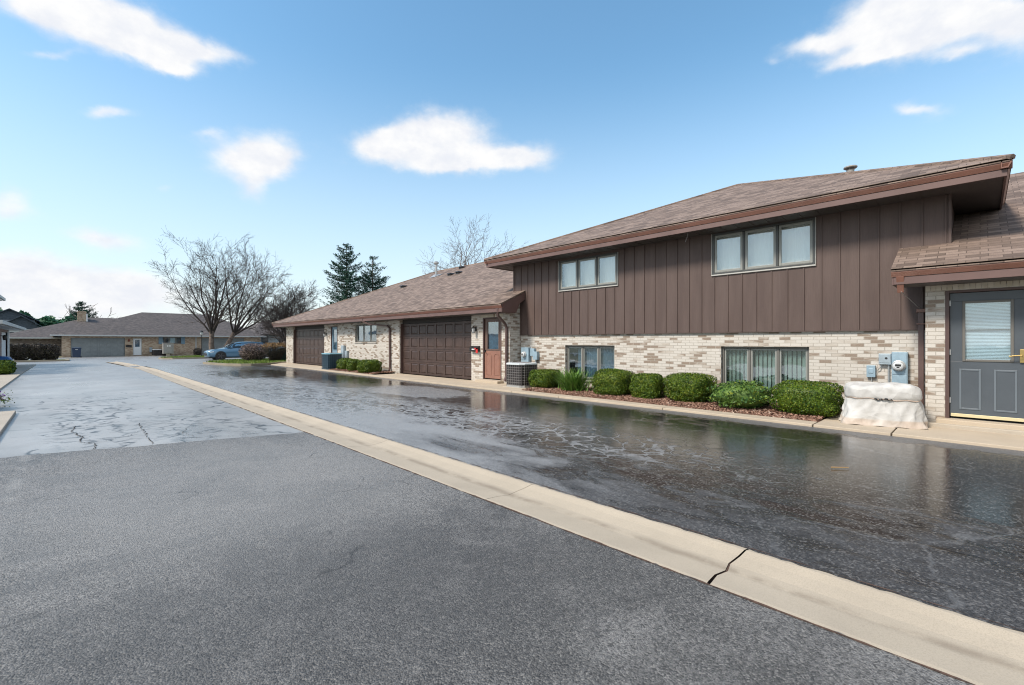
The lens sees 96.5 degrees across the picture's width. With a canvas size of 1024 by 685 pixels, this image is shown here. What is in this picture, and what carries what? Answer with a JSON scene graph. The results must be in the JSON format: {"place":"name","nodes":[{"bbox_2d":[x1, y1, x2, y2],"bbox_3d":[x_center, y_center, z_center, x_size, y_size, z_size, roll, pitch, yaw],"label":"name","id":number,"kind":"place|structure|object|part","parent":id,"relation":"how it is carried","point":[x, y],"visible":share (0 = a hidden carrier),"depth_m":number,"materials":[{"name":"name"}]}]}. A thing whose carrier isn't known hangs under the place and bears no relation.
{"place":"outdoors","nodes":[
{"label":"outdoors","id":0,"kind":"place"},
{"bbox_2d":[0,364,35,435],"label":"footpath","id":1,"kind":"structure","parent":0,"point":[6,417],"depth_m":15.66,"materials":[{"name":"concrete"}]},
{"bbox_2d":[0,356,12,360],"bbox_3d":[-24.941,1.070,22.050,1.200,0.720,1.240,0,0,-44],"label":"parked car","id":2,"kind":"object","parent":1,"relation":"on","point":[5,358],"visible":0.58,"depth_m":22.02,"materials":[{"name":"blue metal"}]},
{"bbox_2d":[0,359,16,373],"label":"clipped bush","id":3,"kind":"object","parent":1,"relation":"on","point":[7,366],"visible":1,"depth_m":18.98,"materials":[{"name":"green plant"}]},
{"bbox_2d":[9,311,116,355],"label":"house","id":4,"kind":"structure","parent":0,"point":[41,335],"depth_m":59.03,"materials":[{"name":"brick"}]},
{"bbox_2d":[13,354,274,369],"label":"road","id":5,"kind":"structure","parent":0,"point":[86,362],"depth_m":33.62,"materials":[{"name":"grey asphalt"}]},
{"bbox_2d":[14,358,69,361],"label":"kerb","id":6,"kind":"structure","parent":5,"relation":"on","point":[67,359],"depth_m":35.99,"materials":[{"name":"concrete"}]},
{"bbox_2d":[72,347,80,356],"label":"wheeled bin","id":7,"kind":"object","parent":5,"relation":"on","point":[76,351],"visible":1,"depth_m":47.98,"materials":[{"name":"blue plastic"}]},
{"bbox_2d":[152,349,161,355],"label":"air conditioner","id":8,"kind":"object","parent":5,"relation":"on","point":[156,352],"visible":0.97,"depth_m":54.32,"materials":[{"name":"metal"}]},
{"bbox_2d":[158,356,207,358],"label":"kerb","id":9,"kind":"structure","parent":5,"relation":"on","point":[185,358],"depth_m":41.47,"materials":[{"name":"concrete"}]},
{"bbox_2d":[204,341,271,359],"bbox_3d":[-23.847,0.794,39.885,4.962,1.604,2.236,0,0,-44],"label":"parked car","id":10,"kind":"object","parent":5,"relation":"on","point":[230,350],"visible":0.62,"depth_m":38.59,"materials":[{"name":"blue paint"}]},
{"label":"side window","id":11,"kind":"part","parent":10,"relation":"part of","materials":[{"name":"black glass"}]},
{"bbox_2d":[203,361,285,365],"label":"kerb","id":12,"kind":"structure","parent":5,"relation":"on","point":[235,364],"depth_m":27.22,"materials":[{"name":"concrete"}]},
{"bbox_2d":[350,256,390,294],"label":"spruce tree","id":13,"kind":"object","parent":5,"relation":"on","point":[369,280],"visible":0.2,"depth_m":56.02,"materials":[{"name":"green plant"}]},
{"bbox_2d":[109,361,1023,684],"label":"gutter","id":14,"kind":"object","parent":5,"relation":"on","point":[969,649],"visible":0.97,"depth_m":2.87,"materials":[{"name":"concrete"}]},
{"bbox_2d":[137,368,1023,684],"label":"edge gap","id":15,"kind":"object","parent":14,"relation":"on","point":[667,568],"visible":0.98,"depth_m":2.84,"materials":[{"name":"black asphalt"}]},
{"bbox_2d":[0,367,302,457],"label":"paved lane","id":16,"kind":"structure","parent":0,"point":[98,407],"depth_m":8.89,"materials":[{"name":"grey asphalt"}]},
{"bbox_2d":[0,389,14,406],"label":"violet flowers","id":17,"kind":"object","parent":16,"relation":"on","point":[2,399],"visible":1,"depth_m":10.18,"materials":[{"name":"purple plant"}]},
{"bbox_2d":[71,423,188,448],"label":"pavement cracks","id":18,"kind":"object","parent":16,"relation":"on","point":[119,437],"visible":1,"depth_m":6.94,"materials":[{"name":"black asphalt"}]},
{"bbox_2d":[50,312,266,356],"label":"house","id":19,"kind":"structure","parent":0,"point":[143,332],"depth_m":55.63,"materials":[{"name":"beige brick"}]},
{"bbox_2d":[71,338,124,356],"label":"garage door","id":20,"kind":"structure","parent":19,"relation":"in","point":[90,347],"depth_m":51.89,"materials":[{"name":"grey metal"}]},
{"bbox_2d":[133,339,140,354],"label":"door","id":21,"kind":"structure","parent":19,"relation":"in","point":[136,342],"depth_m":54.13,"materials":[{"name":"white"}]},
{"bbox_2d":[163,337,180,343],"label":"window","id":22,"kind":"structure","parent":19,"relation":"in","point":[176,340],"depth_m":56.60,"materials":[{"name":"grey glass"}]},
{"bbox_2d":[202,338,243,354],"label":"garage door","id":23,"kind":"structure","parent":19,"relation":"in","point":[218,342],"depth_m":59.86,"materials":[{"name":"grey metal"}]},
{"bbox_2d":[270,363,525,391],"bbox_3d":[-7.428,1.448,21.472,1.640,0.145,22.890,0,0,-44],"label":"garage apron","id":24,"kind":"object","parent":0,"point":[452,382],"visible":0.45,"depth_m":16.55,"materials":[{"name":"concrete"}]},
{"bbox_2d":[321,353,342,369],"bbox_3d":[-9.033,1.002,22.930,0.860,0.876,0.860,0,0,-44],"label":"air conditioner","id":25,"kind":"object","parent":24,"relation":"on","point":[329,360],"visible":0.87,"depth_m":22.57,"materials":[{"name":"metal"}]},
{"bbox_2d":[503,362,536,387],"bbox_3d":[0.298,1.027,13.984,0.820,0.796,0.820,0,0,-44],"label":"air conditioner","id":26,"kind":"object","parent":24,"relation":"on","point":[517,374],"visible":0.84,"depth_m":13.69,"materials":[{"name":"metal"}]},
{"bbox_2d":[0,432,972,684],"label":"asphalt lane","id":27,"kind":"structure","parent":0,"point":[302,558],"depth_m":2.57,"materials":[{"name":"grey asphalt"}]},
{"bbox_2d":[256,402,743,583],"bbox_3d":[-6.580,1.472,11.045,0.690,0.031,43.000,0,0,-44],"label":"crack","id":28,"kind":"object","parent":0,"point":[726,570],"visible":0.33,"depth_m":2.94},
{"bbox_2d":[0,0,1023,327],"label":"sky","id":29,"kind":"structure","parent":0,"point":[305,129],"materials":[{"name":"blue"}]},
{"bbox_2d":[27,356,1020,631],"bbox_3d":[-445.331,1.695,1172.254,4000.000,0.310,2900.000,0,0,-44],"label":"ground","id":30,"kind":"structure","parent":0,"point":[477,466],"depth_m":8.50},
{"bbox_2d":[0,295,25,356],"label":"house","id":31,"kind":"structure","parent":30,"relation":"on","point":[6,327],"depth_m":27.56,"materials":[{"name":"white brick"}]},
{"bbox_2d":[2,332,5,355],"bbox_3d":[-30.936,0.450,27.727,0.048,2.040,3.660,0,0,-44],"label":"garage door","id":32,"kind":"structure","parent":31,"relation":"in","point":[3,333],"depth_m":28.08,"materials":[{"name":"white"}]},
{"bbox_2d":[0,308,39,324],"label":"house","id":33,"kind":"structure","parent":30,"relation":"on","point":[8,314],"depth_m":75.55,"materials":[{"name":"grey"}]},
{"bbox_2d":[7,315,42,332],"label":"house","id":34,"kind":"structure","parent":30,"relation":"on","point":[24,322],"depth_m":72.47,"materials":[{"name":"grey"}]},
{"bbox_2d":[0,307,76,326],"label":"evergreen belt","id":35,"kind":"object","parent":30,"relation":"on","point":[46,320],"visible":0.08,"depth_m":83.01,"materials":[{"name":"green plant"}]},
{"bbox_2d":[64,301,98,321],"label":"evergreen tree","id":36,"kind":"object","parent":30,"relation":"on","point":[81,308],"visible":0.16,"depth_m":78.43,"materials":[{"name":"green plant"}]},
{"bbox_2d":[60,304,119,318],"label":"bare tree","id":37,"kind":"object","parent":30,"relation":"on","point":[84,309],"visible":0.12,"depth_m":86.53,"materials":[{"name":"brown plant"}]},
{"bbox_2d":[193,348,202,355],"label":"twiggy bush","id":38,"kind":"object","parent":30,"relation":"on","point":[196,351],"visible":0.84,"depth_m":55.38,"materials":[{"name":"brown plant"}]},
{"bbox_2d":[145,228,274,349],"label":"bare tree","id":39,"kind":"object","parent":30,"relation":"on","point":[212,327],"visible":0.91,"depth_m":46.35,"materials":[{"name":"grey plant"}]},
{"bbox_2d":[178,238,314,345],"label":"bare tree","id":40,"kind":"object","parent":30,"relation":"on","point":[236,330],"visible":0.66,"depth_m":48.54,"materials":[{"name":"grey plant"}]},
{"bbox_2d":[248,323,283,347],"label":"house","id":41,"kind":"structure","parent":30,"relation":"on","point":[262,331],"depth_m":73.10,"materials":[{"name":"grey"}]},
{"bbox_2d":[261,337,281,342],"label":"window","id":42,"kind":"structure","parent":41,"relation":"in","point":[263,340],"depth_m":72.19,"materials":[{"name":"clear glass"}]},
{"bbox_2d":[231,277,323,344],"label":"bare tree","id":43,"kind":"object","parent":30,"relation":"on","point":[283,314],"visible":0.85,"depth_m":44.84,"materials":[{"name":"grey plant"}]},
{"bbox_2d":[245,303,319,342],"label":"bare tree","id":44,"kind":"object","parent":30,"relation":"on","point":[279,340],"visible":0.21,"depth_m":55.26,"materials":[{"name":"brown plant"}]},
{"bbox_2d":[308,243,369,310],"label":"spruce tree","id":45,"kind":"object","parent":30,"relation":"on","point":[346,278],"visible":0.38,"depth_m":53.18,"materials":[{"name":"green plant"}]},
{"bbox_2d":[418,214,525,273],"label":"bare tree","id":46,"kind":"object","parent":30,"relation":"on","point":[461,258],"visible":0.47,"depth_m":42.83,"materials":[{"name":"brown plant"}]},
{"bbox_2d":[272,154,1023,435],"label":"townhouse","id":47,"kind":"structure","parent":30,"relation":"on","point":[847,276],"depth_m":9.95,"materials":[{"name":"brown wood"}]},
{"bbox_2d":[296,328,323,364],"bbox_3d":[-12.054,0.310,27.359,0.058,2.120,4.840,0,0,-44],"label":"garage door","id":48,"kind":"structure","parent":47,"relation":"in","point":[309,342],"depth_m":27.42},
{"bbox_2d":[332,327,336,352],"bbox_3d":[-9.496,0.257,24.581,0.067,2.065,0.742,0,0,-44],"label":"door","id":49,"kind":"structure","parent":47,"relation":"in","point":[334,329],"depth_m":24.73,"materials":[{"name":"blue"}]},
{"bbox_2d":[341,345,348,357],"bbox_3d":[-8.592,0.760,23.452,0.120,1.120,0.670,0,0,-44],"label":"electric meter","id":50,"kind":"object","parent":47,"relation":"attached to","point":[345,354],"visible":0.77,"depth_m":23.43,"materials":[{"name":"grey metal"}]},
{"bbox_2d":[356,324,376,341],"bbox_3d":[-6.861,-0.400,22.158,0.390,0.880,2.200,0,0,-44],"label":"window","id":51,"kind":"structure","parent":47,"relation":"in","point":[367,333],"depth_m":22.26,"materials":[{"name":"grey"}]},
{"bbox_2d":[403,321,470,378],"bbox_3d":[-3.017,0.310,18.098,0.058,2.120,4.820,0,0,-44],"label":"garage door","id":52,"kind":"structure","parent":47,"relation":"in","point":[441,349],"depth_m":17.92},
{"bbox_2d":[471,325,476,332],"bbox_3d":[-1.338,-0.428,15.964,0.214,0.276,0.147,0,0,-44],"label":"wall lantern","id":53,"kind":"object","parent":47,"relation":"attached to","point":[474,329],"depth_m":15.92,"materials":[{"name":"black metal"}]},
{"bbox_2d":[469,346,479,352],"bbox_3d":[-1.304,0.276,15.984,0.130,0.249,0.460,0,0,-44],"label":"mailbox","id":54,"kind":"object","parent":47,"relation":"attached to","point":[476,349],"visible":1,"depth_m":15.91,"materials":[{"name":"black metal"}]},
{"bbox_2d":[484,318,499,378],"bbox_3d":[-0.629,0.243,15.489,0.225,2.035,0.842,0,0,-44],"label":"door","id":55,"kind":"structure","parent":47,"relation":"in","point":[492,326],"depth_m":15.52,"materials":[{"name":"brown wood"}]},
{"bbox_2d":[521,347,530,361],"bbox_3d":[0.415,0.505,14.894,0.238,0.630,0.340,0,0,-44],"label":"electric meter","id":56,"kind":"object","parent":47,"relation":"attached to","point":[525,355],"visible":0.82,"depth_m":14.83,"materials":[{"name":"silver metal"}]},
{"bbox_2d":[530,348,538,362],"bbox_3d":[0.720,0.720,14.668,0.118,1.000,0.310,0,0,-44],"label":"utility box","id":57,"kind":"object","parent":47,"relation":"attached to","point":[534,353],"visible":0.95,"depth_m":14.62,"materials":[{"name":"grey metal"}]},
{"bbox_2d":[558,252,617,291],"bbox_3d":[2.223,-1.982,13.264,0.226,0.925,2.104,0,0,-44],"label":"window","id":58,"kind":"structure","parent":47,"relation":"in","point":[598,271],"depth_m":13.32,"materials":[{"name":"grey glass"}]},
{"bbox_2d":[567,345,614,379],"bbox_3d":[2.318,0.615,13.314,0.135,1.010,1.740,0,0,-44],"label":"window","id":59,"kind":"structure","parent":47,"relation":"in","point":[594,357],"depth_m":13.32,"materials":[{"name":"grey"}]},
{"bbox_2d":[711,217,815,275],"bbox_3d":[5.440,-2.010,9.968,0.226,0.980,2.074,0,0,-44],"label":"window","id":60,"kind":"structure","parent":47,"relation":"in","point":[791,244],"depth_m":9.96,"materials":[{"name":"grey"}]},
{"bbox_2d":[722,346,808,389],"bbox_3d":[5.539,0.625,10.023,0.150,1.030,1.750,0,0,-44],"label":"window","id":61,"kind":"structure","parent":47,"relation":"in","point":[776,351],"depth_m":10.03,"materials":[{"name":"grey"}]},
{"bbox_2d":[866,365,875,381],"bbox_3d":[6.720,0.782,8.549,0.076,0.675,0.130,0,0,-44],"label":"utility box","id":62,"kind":"object","parent":47,"relation":"attached to","point":[871,371],"visible":0.94,"depth_m":8.53,"materials":[{"name":"silver metal"}]},
{"bbox_2d":[877,353,891,381],"bbox_3d":[6.849,0.770,8.406,0.090,1.100,0.206,0,0,-44],"label":"utility box","id":63,"kind":"object","parent":47,"relation":"attached to","point":[885,358],"visible":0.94,"depth_m":8.36,"materials":[{"name":"grey metal"}]},
{"bbox_2d":[891,352,907,383],"bbox_3d":[6.933,0.706,8.214,0.238,1.032,0.274,0,0,-44],"label":"electric meter","id":64,"kind":"object","parent":47,"relation":"attached to","point":[899,365],"visible":0.69,"depth_m":8.16,"materials":[{"name":"silver metal"}]},
{"bbox_2d":[949,290,1023,421],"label":"door","id":65,"kind":"structure","parent":47,"relation":"in","point":[986,351],"depth_m":7.19,"materials":[{"name":"grey metal"}]},
{"bbox_2d":[512,390,1023,450],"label":"kerb strip","id":66,"kind":"object","parent":30,"relation":"on","point":[987,439],"visible":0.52,"depth_m":7.21,"materials":[{"name":"concrete"}]},
{"bbox_2d":[838,381,928,428],"bbox_3d":[6.221,1.030,7.678,1.202,0.702,0.800,0,0,30],"label":"covered grill","id":67,"kind":"object","parent":66,"relation":"on","point":[892,404],"visible":1,"depth_m":7.41,"materials":[{"name":"beige fabric"}]},
{"bbox_2d":[147,364,1023,631],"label":"driveway","id":68,"kind":"structure","parent":0,"point":[935,522],"depth_m":4.98,"materials":[{"name":"grey asphalt"}]},
{"bbox_2d":[522,387,832,422],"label":"mulch","id":69,"kind":"object","parent":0,"point":[770,410],"visible":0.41,"depth_m":9.83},
{"bbox_2d":[528,369,561,387],"bbox_3d":[0.987,1.103,13.343,0.898,0.627,0.958,0,0,-44],"label":"clipped bush","id":70,"kind":"object","parent":69,"relation":"on","point":[543,378],"visible":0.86,"depth_m":13.03,"materials":[{"name":"green plant"}]},
{"bbox_2d":[551,367,593,391],"bbox_3d":[1.698,1.020,12.589,1.717,0.699,1.809,0,0,-44],"label":"strappy plant","id":71,"kind":"object","parent":69,"relation":"on","point":[569,382],"visible":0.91,"depth_m":12.29,"materials":[{"name":"green plant"}]},
{"bbox_2d":[591,368,634,394],"bbox_3d":[2.586,1.059,11.632,0.980,0.773,1.025,0,0,-44],"label":"clipped bush","id":72,"kind":"object","parent":69,"relation":"on","point":[610,381],"visible":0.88,"depth_m":11.31,"materials":[{"name":"green plant"}]},
{"bbox_2d":[629,373,665,398],"bbox_3d":[3.244,1.095,10.924,0.745,0.700,0.787,0,0,-44],"label":"clipped bush","id":73,"kind":"object","parent":69,"relation":"on","point":[647,385],"visible":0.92,"depth_m":10.68,"materials":[{"name":"green plant"}]},
{"bbox_2d":[662,372,717,402],"bbox_3d":[4.019,1.074,10.319,1.012,0.744,1.069,0,0,-44],"label":"clipped bush","id":74,"kind":"object","parent":69,"relation":"on","point":[688,387],"visible":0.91,"depth_m":10.01,"materials":[{"name":"green plant"}]},
{"bbox_2d":[706,379,776,408],"bbox_3d":[4.664,1.098,9.310,1.243,0.698,1.318,0,0,-44],"label":"loose shrub","id":75,"kind":"object","parent":69,"relation":"on","point":[745,394],"visible":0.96,"depth_m":9.00,"materials":[{"name":"green plant"}]},
{"bbox_2d":[770,379,844,416],"bbox_3d":[5.538,1.079,8.579,1.063,0.734,1.153,0,0,-44],"label":"clipped bush","id":76,"kind":"object","parent":69,"relation":"on","point":[802,397],"visible":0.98,"depth_m":8.25,"materials":[{"name":"green plant"}]},
{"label":"mulch bed","id":77,"kind":"structure","parent":0,"visible":0},
{"bbox_2d":[336,358,351,368],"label":"clipped bush","id":78,"kind":"object","parent":77,"relation":"on","point":[341,363],"visible":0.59,"depth_m":21.86,"materials":[{"name":"green plant"}]},
{"bbox_2d":[346,359,360,370],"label":"clipped bush","id":79,"kind":"object","parent":77,"relation":"on","point":[352,364],"visible":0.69,"depth_m":20.91,"materials":[{"name":"green plant"}]},
{"bbox_2d":[329,368,393,373],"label":"mulch","id":80,"kind":"object","parent":77,"relation":"on","point":[346,370],"visible":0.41,"depth_m":20.17,"materials":[{"name":"brown soil"}]},
{"bbox_2d":[356,359,381,372],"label":"clipped bush","id":81,"kind":"object","parent":77,"relation":"on","point":[369,365],"visible":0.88,"depth_m":19.80,"materials":[{"name":"green plant"}]},
{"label":"island soil","id":82,"kind":"structure","parent":0,"visible":0},
{"bbox_2d":[206,358,285,363],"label":"grass","id":83,"kind":"structure","parent":82,"relation":"on","point":[242,361],"depth_m":29.23,"materials":[{"name":"green plant"}]},
{"bbox_2d":[238,342,266,360],"bbox_3d":[-18.081,0.710,32.032,2.204,1.486,2.025,0,0,-44],"label":"twiggy bush","id":84,"kind":"object","parent":82,"relation":"on","point":[251,353],"visible":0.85,"depth_m":31.67,"materials":[{"name":"brown plant"}]},
{"bbox_2d":[261,342,285,360],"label":"twiggy bush","id":85,"kind":"object","parent":82,"relation":"on","point":[270,353],"visible":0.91,"depth_m":30.67,"materials":[{"name":"brown plant"}]},
{"bbox_2d":[279,348,285,359],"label":"bush","id":86,"kind":"object","parent":82,"relation":"on","point":[283,357],"visible":0.12,"depth_m":31.64,"materials":[{"name":"brown plant"}]},
{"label":"island soil","id":87,"kind":"structure","parent":0,"visible":0},
{"bbox_2d":[162,343,173,356],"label":"utility cabinet","id":88,"kind":"object","parent":87,"relation":"on","point":[167,349],"visible":0.87,"depth_m":41.90,"materials":[{"name":"grey paint"}]},
{"bbox_2d":[161,355,204,357],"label":"grass","id":89,"kind":"structure","parent":87,"relation":"on","point":[183,356],"depth_m":42.66,"materials":[{"name":"green plant"}]},
{"bbox_2d":[200,330,202,355],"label":"lamp post","id":90,"kind":"object","parent":87,"relation":"on","point":[201,332],"visible":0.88,"depth_m":45.00,"materials":[{"name":"black metal"}]},
{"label":"hedge bed","id":91,"kind":"structure","parent":0,"visible":0},
{"bbox_2d":[9,343,14,357],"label":"hedge bush","id":92,"kind":"object","parent":91,"relation":"on","point":[11,352],"visible":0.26,"depth_m":36.66,"materials":[{"name":"brown plant"}]},
{"bbox_2d":[12,343,35,360],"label":"hedge bush","id":93,"kind":"object","parent":91,"relation":"on","point":[21,355],"visible":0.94,"depth_m":37.13,"materials":[{"name":"brown plant"}]},
{"bbox_2d":[28,342,45,359],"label":"hedge bush","id":94,"kind":"object","parent":91,"relation":"on","point":[37,353],"visible":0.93,"depth_m":37.88,"materials":[{"name":"brown plant"}]},
{"bbox_2d":[42,343,59,359],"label":"hedge bush","id":95,"kind":"object","parent":91,"relation":"on","point":[51,353],"visible":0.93,"depth_m":38.54,"materials":[{"name":"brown plant"}]}
]}

